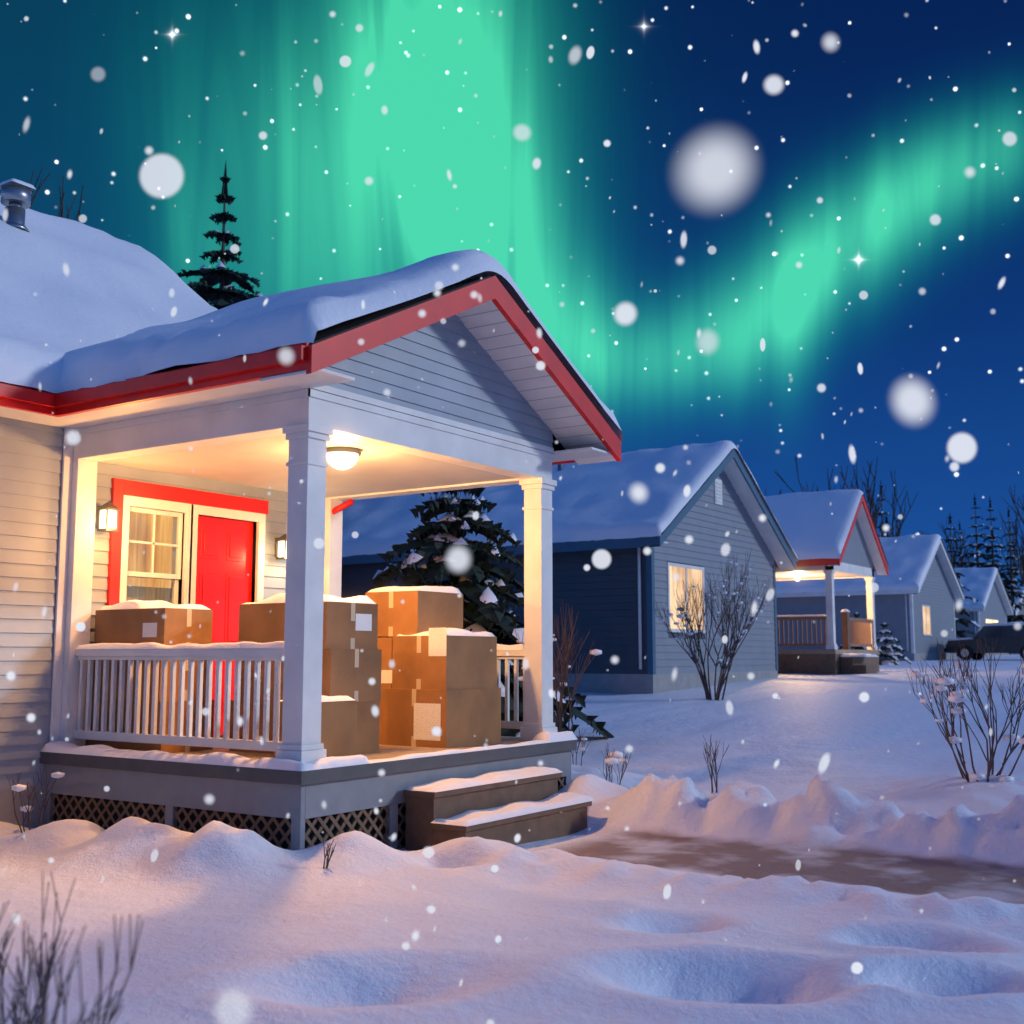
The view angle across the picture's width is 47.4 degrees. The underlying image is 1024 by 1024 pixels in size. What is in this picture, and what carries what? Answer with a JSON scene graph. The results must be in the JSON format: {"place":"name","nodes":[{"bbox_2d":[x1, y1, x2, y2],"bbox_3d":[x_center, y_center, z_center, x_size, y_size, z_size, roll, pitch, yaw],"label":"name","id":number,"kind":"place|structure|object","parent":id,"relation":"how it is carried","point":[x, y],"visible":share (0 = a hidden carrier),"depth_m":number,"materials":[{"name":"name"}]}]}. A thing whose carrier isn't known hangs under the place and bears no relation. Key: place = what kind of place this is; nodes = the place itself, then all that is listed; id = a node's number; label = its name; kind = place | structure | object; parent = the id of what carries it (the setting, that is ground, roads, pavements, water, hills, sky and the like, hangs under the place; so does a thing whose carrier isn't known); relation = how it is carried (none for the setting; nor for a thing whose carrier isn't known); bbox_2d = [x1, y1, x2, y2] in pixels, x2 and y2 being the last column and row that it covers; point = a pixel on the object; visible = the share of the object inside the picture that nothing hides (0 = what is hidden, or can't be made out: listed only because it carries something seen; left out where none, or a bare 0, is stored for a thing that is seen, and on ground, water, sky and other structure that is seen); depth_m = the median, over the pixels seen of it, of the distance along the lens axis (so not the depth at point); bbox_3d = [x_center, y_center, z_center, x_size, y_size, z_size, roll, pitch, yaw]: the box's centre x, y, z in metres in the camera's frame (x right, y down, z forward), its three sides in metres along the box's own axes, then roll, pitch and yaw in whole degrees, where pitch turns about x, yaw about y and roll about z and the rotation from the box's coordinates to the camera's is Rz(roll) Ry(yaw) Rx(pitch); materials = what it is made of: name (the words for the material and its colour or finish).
{"place":"outdoors","nodes":[
{"label":"outdoors","id":0,"kind":"place"},
{"bbox_2d":[3,0,1019,1023],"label":"falling snowflakes","id":1,"kind":"object","parent":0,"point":[714,168],"visible":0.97,"depth_m":4.13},
{"bbox_2d":[0,654,1023,1023],"bbox_3d":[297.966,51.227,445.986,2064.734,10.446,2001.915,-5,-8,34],"label":"snow ground","id":2,"kind":"structure","parent":0,"point":[764,932],"depth_m":7.10,"materials":[{"name":"white snow"}]},
{"bbox_2d":[6,767,64,832],"bbox_3d":[-3.713,2.267,9.004,0.430,0.559,0.492,-3,-8,21],"label":"shrub","id":3,"kind":"object","parent":2,"relation":"on","point":[18,787],"depth_m":9.05,"materials":[{"name":"brown plant"}]},
{"bbox_2d":[0,871,75,1023],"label":"shrub","id":4,"kind":"object","parent":2,"relation":"on","point":[14,1018],"visible":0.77,"depth_m":3.32,"materials":[{"name":"brown plant"}]},
{"bbox_2d":[29,167,82,221],"bbox_3d":[-12.801,-2.102,30.188,3.940,14.168,2.176,-7,-10,43],"label":"bare tree","id":5,"kind":"object","parent":2,"relation":"on","point":[61,207],"visible":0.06,"depth_m":30.57,"materials":[{"name":"brown plant"}]},
{"bbox_2d":[0,914,143,1023],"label":"shrub","id":6,"kind":"object","parent":2,"relation":"on","point":[43,989],"visible":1,"depth_m":2.89,"materials":[{"name":"brown plant"}]},
{"bbox_2d":[177,162,262,309],"bbox_3d":[-7.657,-2.079,30.547,7.753,14.995,7.562,-5,-8,34],"label":"spruce","id":7,"kind":"object","parent":2,"relation":"on","point":[226,293],"visible":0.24,"depth_m":31.07,"materials":[{"name":"green plant"}]},
{"bbox_2d":[0,185,620,827],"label":"house","id":8,"kind":"structure","parent":2,"relation":"on","point":[486,403],"depth_m":9.85,"materials":[{"name":"grey wood"}]},
{"bbox_2d":[96,502,119,532],"bbox_3d":[-3.602,0.040,10.379,0.170,0.270,0.140,-5,-8,34],"label":"porch lantern","id":9,"kind":"object","parent":8,"relation":"attached to","point":[107,516],"visible":1,"depth_m":10.34,"materials":[{"name":"white glass"}]},
{"bbox_2d":[119,495,193,604],"bbox_3d":[-3.391,0.610,10.918,0.255,1.450,0.860,-5,-8,34],"label":"porch window","id":10,"kind":"structure","parent":8,"relation":"attached to","point":[146,555],"depth_m":11.04,"materials":[{"name":"glass"}]},
{"bbox_2d":[106,478,268,605],"bbox_3d":[-3.085,0.977,11.194,0.065,2.390,1.910,-5,-8,34],"label":"door trim","id":11,"kind":"structure","parent":8,"relation":"attached to","point":[120,488],"depth_m":10.84,"materials":[{"name":"paint"}]},
{"bbox_2d":[188,504,265,737],"bbox_3d":[-2.873,1.093,11.565,0.120,2.250,0.980,-5,-8,34],"label":"front door","id":12,"kind":"structure","parent":8,"relation":"attached to","point":[222,557],"depth_m":11.64,"materials":[{"name":"red wood"}]},
{"bbox_2d":[275,534,286,559],"bbox_3d":[-2.377,0.361,12.168,0.170,0.270,0.140,-5,-8,34],"label":"porch lantern","id":13,"kind":"object","parent":8,"relation":"attached to","point":[280,547],"visible":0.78,"depth_m":12.12,"materials":[{"name":"white glass"}]},
{"bbox_2d":[0,178,622,440],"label":"roof snow","id":14,"kind":"structure","parent":8,"relation":"on","point":[109,301],"depth_m":10.23,"materials":[{"name":"white snow"}]},
{"bbox_2d":[326,447,360,469],"bbox_3d":[-1.434,-0.440,9.839,0.320,0.168,0.320,-5,-8,34],"label":"ceiling light","id":15,"kind":"object","parent":8,"relation":"attached to","point":[342,458],"visible":0.97,"depth_m":9.74,"materials":[{"name":"white glass"}]},
{"bbox_2d":[39,423,591,850],"bbox_3d":[-1.419,1.243,10.412,3.620,3.870,3.730,-5,-8,34],"label":"porch","id":16,"kind":"object","parent":2,"relation":"on","point":[263,802],"visible":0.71,"depth_m":9.18,"materials":[{"name":"white wood"}]},
{"bbox_2d":[87,699,213,752],"bbox_3d":[-3.110,1.825,10.031,0.943,0.422,0.560,-4,-8,33],"label":"cardboard box","id":17,"kind":"object","parent":16,"relation":"on","point":[145,746],"visible":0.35,"depth_m":9.76,"materials":[{"name":"cardboard"}]},
{"bbox_2d":[92,660,206,701],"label":"cardboard box","id":18,"kind":"object","parent":17,"relation":"on","point":[168,680],"visible":0.12,"depth_m":9.83,"materials":[{"name":"cardboard"}]},
{"bbox_2d":[94,600,212,645],"bbox_3d":[-3.118,0.991,10.139,0.903,0.463,0.522,-5,-8,33],"label":"cardboard box","id":19,"kind":"object","parent":18,"relation":"on","point":[134,621],"visible":0.88,"depth_m":9.92,"materials":[{"name":"cardboard"}]},
{"bbox_2d":[229,700,379,753],"bbox_3d":[-1.749,1.799,9.815,1.103,0.422,0.660,-5,-9,35],"label":"cardboard box","id":20,"kind":"object","parent":16,"relation":"on","point":[367,731],"visible":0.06,"depth_m":9.66,"materials":[{"name":"cardboard"}]},
{"bbox_2d":[240,649,381,701],"bbox_3d":[-1.716,1.374,9.845,1.053,0.432,0.640,-4,-8,33],"label":"cardboard box","id":21,"kind":"object","parent":20,"relation":"on","point":[349,672],"visible":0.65,"depth_m":9.58,"materials":[{"name":"cardboard"}]},
{"bbox_2d":[238,593,377,648],"bbox_3d":[-1.732,0.931,9.910,1.024,0.468,0.620,-5,-8,34],"label":"cardboard box","id":22,"kind":"object","parent":21,"relation":"on","point":[345,626],"visible":0.69,"depth_m":9.71,"materials":[{"name":"cardboard"}]},
{"bbox_2d":[273,695,356,757],"bbox_3d":[-1.515,1.658,8.992,0.460,0.501,0.444,-4,-8,33],"label":"cardboard box","id":23,"kind":"object","parent":16,"relation":"on","point":[338,726],"visible":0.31,"depth_m":8.89,"materials":[{"name":"cardboard"}]},
{"bbox_2d":[40,641,593,825],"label":"porch snow","id":24,"kind":"structure","parent":16,"relation":"on","point":[505,811],"depth_m":9.22,"materials":[{"name":"white snow"}]},
{"bbox_2d":[379,688,384,744],"bbox_3d":[-1.127,1.902,10.984,0.420,0.501,0.783,-5,-8,33],"label":"parcel","id":25,"kind":"object","parent":16,"relation":"on","point":[381,722],"visible":0.04,"depth_m":10.55,"materials":[{"name":"cardboard"}]},
{"bbox_2d":[377,637,392,688],"bbox_3d":[-1.079,1.422,11.011,0.514,0.462,0.743,-4,-8,33],"label":"parcel","id":26,"kind":"object","parent":25,"relation":"on","point":[385,645],"visible":0.06,"depth_m":10.62,"materials":[{"name":"cardboard"}]},
{"bbox_2d":[365,586,462,636],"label":"cardboard box","id":27,"kind":"object","parent":26,"relation":"on","point":[420,609],"visible":0.94,"depth_m":10.71,"materials":[{"name":"cardboard"}]},
{"bbox_2d":[382,688,500,747],"bbox_3d":[-0.635,1.865,10.678,0.720,0.501,0.844,-5,-8,34],"label":"cardboard box","id":28,"kind":"object","parent":16,"relation":"on","point":[457,717],"visible":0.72,"depth_m":10.37,"materials":[{"name":"cardboard"}]},
{"bbox_2d":[392,628,496,689],"bbox_3d":[-0.612,1.340,10.703,0.622,0.548,0.764,-5,-9,35],"label":"cardboard box","id":29,"kind":"object","parent":28,"relation":"on","point":[455,658],"visible":0.98,"depth_m":10.43,"materials":[{"name":"cardboard"}]},
{"bbox_2d":[323,837,335,868],"bbox_3d":[-1.202,2.294,7.676,0.098,0.296,0.075,-7,-10,44],"label":"dry plant","id":30,"kind":"object","parent":2,"relation":"on","point":[328,858],"visible":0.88,"depth_m":7.67,"materials":[{"name":"brown plant"}]},
{"bbox_2d":[371,487,613,738],"bbox_3d":[-0.717,1.378,16.418,4.137,5.090,4.654,-5,-8,34],"label":"snowy spruce","id":31,"kind":"object","parent":2,"relation":"on","point":[486,609],"visible":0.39,"depth_m":15.98,"materials":[{"name":"green plant"}]},
{"bbox_2d":[510,602,602,731],"bbox_3d":[0.538,2.034,13.650,0.984,2.055,1.306,3,-8,-25],"label":"shrub by porch","id":32,"kind":"object","parent":2,"relation":"on","point":[567,649],"visible":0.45,"depth_m":13.57,"materials":[{"name":"brown plant"}]},
{"bbox_2d":[341,440,797,693],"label":"house","id":33,"kind":"structure","parent":2,"relation":"on","point":[623,592],"depth_m":26.22,"materials":[{"name":"grey wood"}]},
{"bbox_2d":[571,727,594,765],"bbox_3d":[0.716,2.580,12.573,0.362,0.531,0.285,-1,-7,8],"label":"dry plant","id":34,"kind":"object","parent":2,"relation":"on","point":[582,749],"visible":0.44,"depth_m":12.59,"materials":[{"name":"brown plant"}]},
{"bbox_2d":[600,744,633,784],"bbox_3d":[1.006,2.519,11.247,0.262,0.603,0.398,2,-7,-15],"label":"dry plant","id":35,"kind":"object","parent":2,"relation":"on","point":[614,756],"visible":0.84,"depth_m":11.25,"materials":[{"name":"brown plant"}]},
{"bbox_2d":[653,548,773,700],"bbox_3d":[3.822,2.216,22.199,2.159,2.934,2.488,-5,-8,34],"label":"neighbour shrub","id":36,"kind":"object","parent":2,"relation":"on","point":[726,653],"visible":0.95,"depth_m":21.94,"materials":[{"name":"brown plant"}]},
{"bbox_2d":[703,736,728,792],"bbox_3d":[1.984,2.528,11.519,0.251,0.682,0.316,-5,-8,34],"label":"dry plant","id":37,"kind":"object","parent":2,"relation":"on","point":[711,773],"visible":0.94,"depth_m":11.51,"materials":[{"name":"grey plant"}]},
{"bbox_2d":[764,489,888,674],"bbox_3d":[8.422,2.167,34.115,4.800,5.546,4.709,-5,-8,34],"label":"neighbour porch","id":38,"kind":"object","parent":2,"relation":"on","point":[842,541],"visible":0.63,"depth_m":32.64,"materials":[{"name":"white"}]},
{"bbox_2d":[774,456,879,528],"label":"bare tree","id":39,"kind":"object","parent":2,"relation":"on","point":[868,499],"visible":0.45,"depth_m":70.95,"materials":[{"name":"brown plant"}]},
{"bbox_2d":[838,612,881,652],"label":"evergreen","id":40,"kind":"object","parent":2,"relation":"on","point":[856,614],"visible":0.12,"depth_m":44.25,"materials":[{"name":"green plant"}]},
{"bbox_2d":[776,534,964,660],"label":"grey neighbour house","id":41,"kind":"structure","parent":2,"relation":"on","point":[914,608],"depth_m":55.76,"materials":[{"name":"grey wood"}]},
{"bbox_2d":[840,471,902,536],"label":"bare tree","id":42,"kind":"object","parent":2,"relation":"on","point":[872,498],"visible":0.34,"depth_m":69.12,"materials":[{"name":"brown plant"}]},
{"bbox_2d":[876,481,891,536],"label":"spruce","id":43,"kind":"object","parent":2,"relation":"on","point":[882,512],"visible":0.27,"depth_m":82.11,"materials":[{"name":"green plant"}]},
{"bbox_2d":[876,622,910,664],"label":"evergreen","id":44,"kind":"object","parent":2,"relation":"on","point":[892,656],"visible":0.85,"depth_m":44.17,"materials":[{"name":"green plant"}]},
{"bbox_2d":[868,470,918,536],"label":"bare tree","id":45,"kind":"object","parent":2,"relation":"on","point":[893,501],"visible":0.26,"depth_m":76.55,"materials":[{"name":"brown plant"}]},
{"bbox_2d":[915,520,979,567],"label":"bare tree","id":46,"kind":"object","parent":2,"relation":"on","point":[944,531],"visible":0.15,"depth_m":151.32,"materials":[{"name":"brown plant"}]},
{"bbox_2d":[945,532,970,567],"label":"bare tree","id":47,"kind":"object","parent":2,"relation":"on","point":[954,556],"visible":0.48,"depth_m":109.81,"materials":[{"name":"brown plant"}]},
{"bbox_2d":[943,512,979,656],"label":"spruce","id":48,"kind":"object","parent":2,"relation":"on","point":[964,622],"visible":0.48,"depth_m":72.91,"materials":[{"name":"green plant"}]},
{"bbox_2d":[954,520,970,567],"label":"tall spruce","id":49,"kind":"object","parent":2,"relation":"on","point":[960,540],"visible":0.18,"depth_m":115.43,"materials":[{"name":"green plant"}]},
{"bbox_2d":[953,534,974,567],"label":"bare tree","id":50,"kind":"object","parent":2,"relation":"on","point":[961,552],"visible":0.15,"depth_m":134.21,"materials":[{"name":"brown plant"}]},
{"bbox_2d":[906,637,1023,781],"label":"shrub","id":51,"kind":"object","parent":2,"relation":"on","point":[955,696],"visible":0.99,"depth_m":10.53,"materials":[{"name":"brown plant"}]},
{"bbox_2d":[960,493,990,567],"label":"tall spruce","id":52,"kind":"object","parent":2,"relation":"on","point":[977,545],"visible":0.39,"depth_m":110.40,"materials":[{"name":"green plant"}]},
{"bbox_2d":[954,567,1013,655],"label":"neighbour house","id":53,"kind":"structure","parent":2,"relation":"on","point":[987,589],"depth_m":83.43,"materials":[{"name":"grey"}]},
{"bbox_2d":[944,622,1023,659],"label":"parked car","id":54,"kind":"object","parent":2,"relation":"on","point":[1009,636],"visible":0.92,"depth_m":55.36,"materials":[{"name":"black paint"}]},
{"bbox_2d":[975,497,1023,653],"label":"tall spruce","id":55,"kind":"object","parent":2,"relation":"on","point":[997,565],"visible":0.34,"depth_m":104.11,"materials":[{"name":"green plant"}]},
{"bbox_2d":[986,529,1014,653],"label":"spruce","id":56,"kind":"object","parent":2,"relation":"on","point":[997,561],"visible":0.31,"depth_m":92.78,"materials":[{"name":"green plant"}]},
{"bbox_2d":[997,512,1023,589],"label":"bare tree","id":57,"kind":"object","parent":2,"relation":"on","point":[1014,576],"visible":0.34,"depth_m":137.25,"materials":[{"name":"brown plant"}]},
{"bbox_2d":[999,508,1023,653],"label":"spruce","id":58,"kind":"object","parent":2,"relation":"on","point":[1016,594],"visible":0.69,"depth_m":102.99,"materials":[{"name":"green plant"}]},
{"bbox_2d":[1000,523,1023,589],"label":"tall spruce","id":59,"kind":"object","parent":2,"relation":"on","point":[1016,573],"visible":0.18,"depth_m":118.19,"materials":[{"name":"green plant"}]},
{"bbox_2d":[1002,484,1023,523],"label":"bare tree","id":60,"kind":"object","parent":2,"relation":"on","point":[1015,503],"visible":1,"depth_m":94.07,"materials":[{"name":"brown plant"}]},
{"bbox_2d":[1006,506,1023,582],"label":"bare tree","id":61,"kind":"object","parent":2,"relation":"on","point":[1021,563],"visible":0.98,"depth_m":98.22,"materials":[{"name":"brown plant"}]},
{"bbox_2d":[1006,589,1023,653],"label":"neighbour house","id":62,"kind":"structure","parent":2,"relation":"on","point":[1018,611],"depth_m":109.82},
{"bbox_2d":[0,0,1023,586],"label":"sky","id":63,"kind":"structure","parent":0,"point":[210,77],"materials":[{"name":"blue"}]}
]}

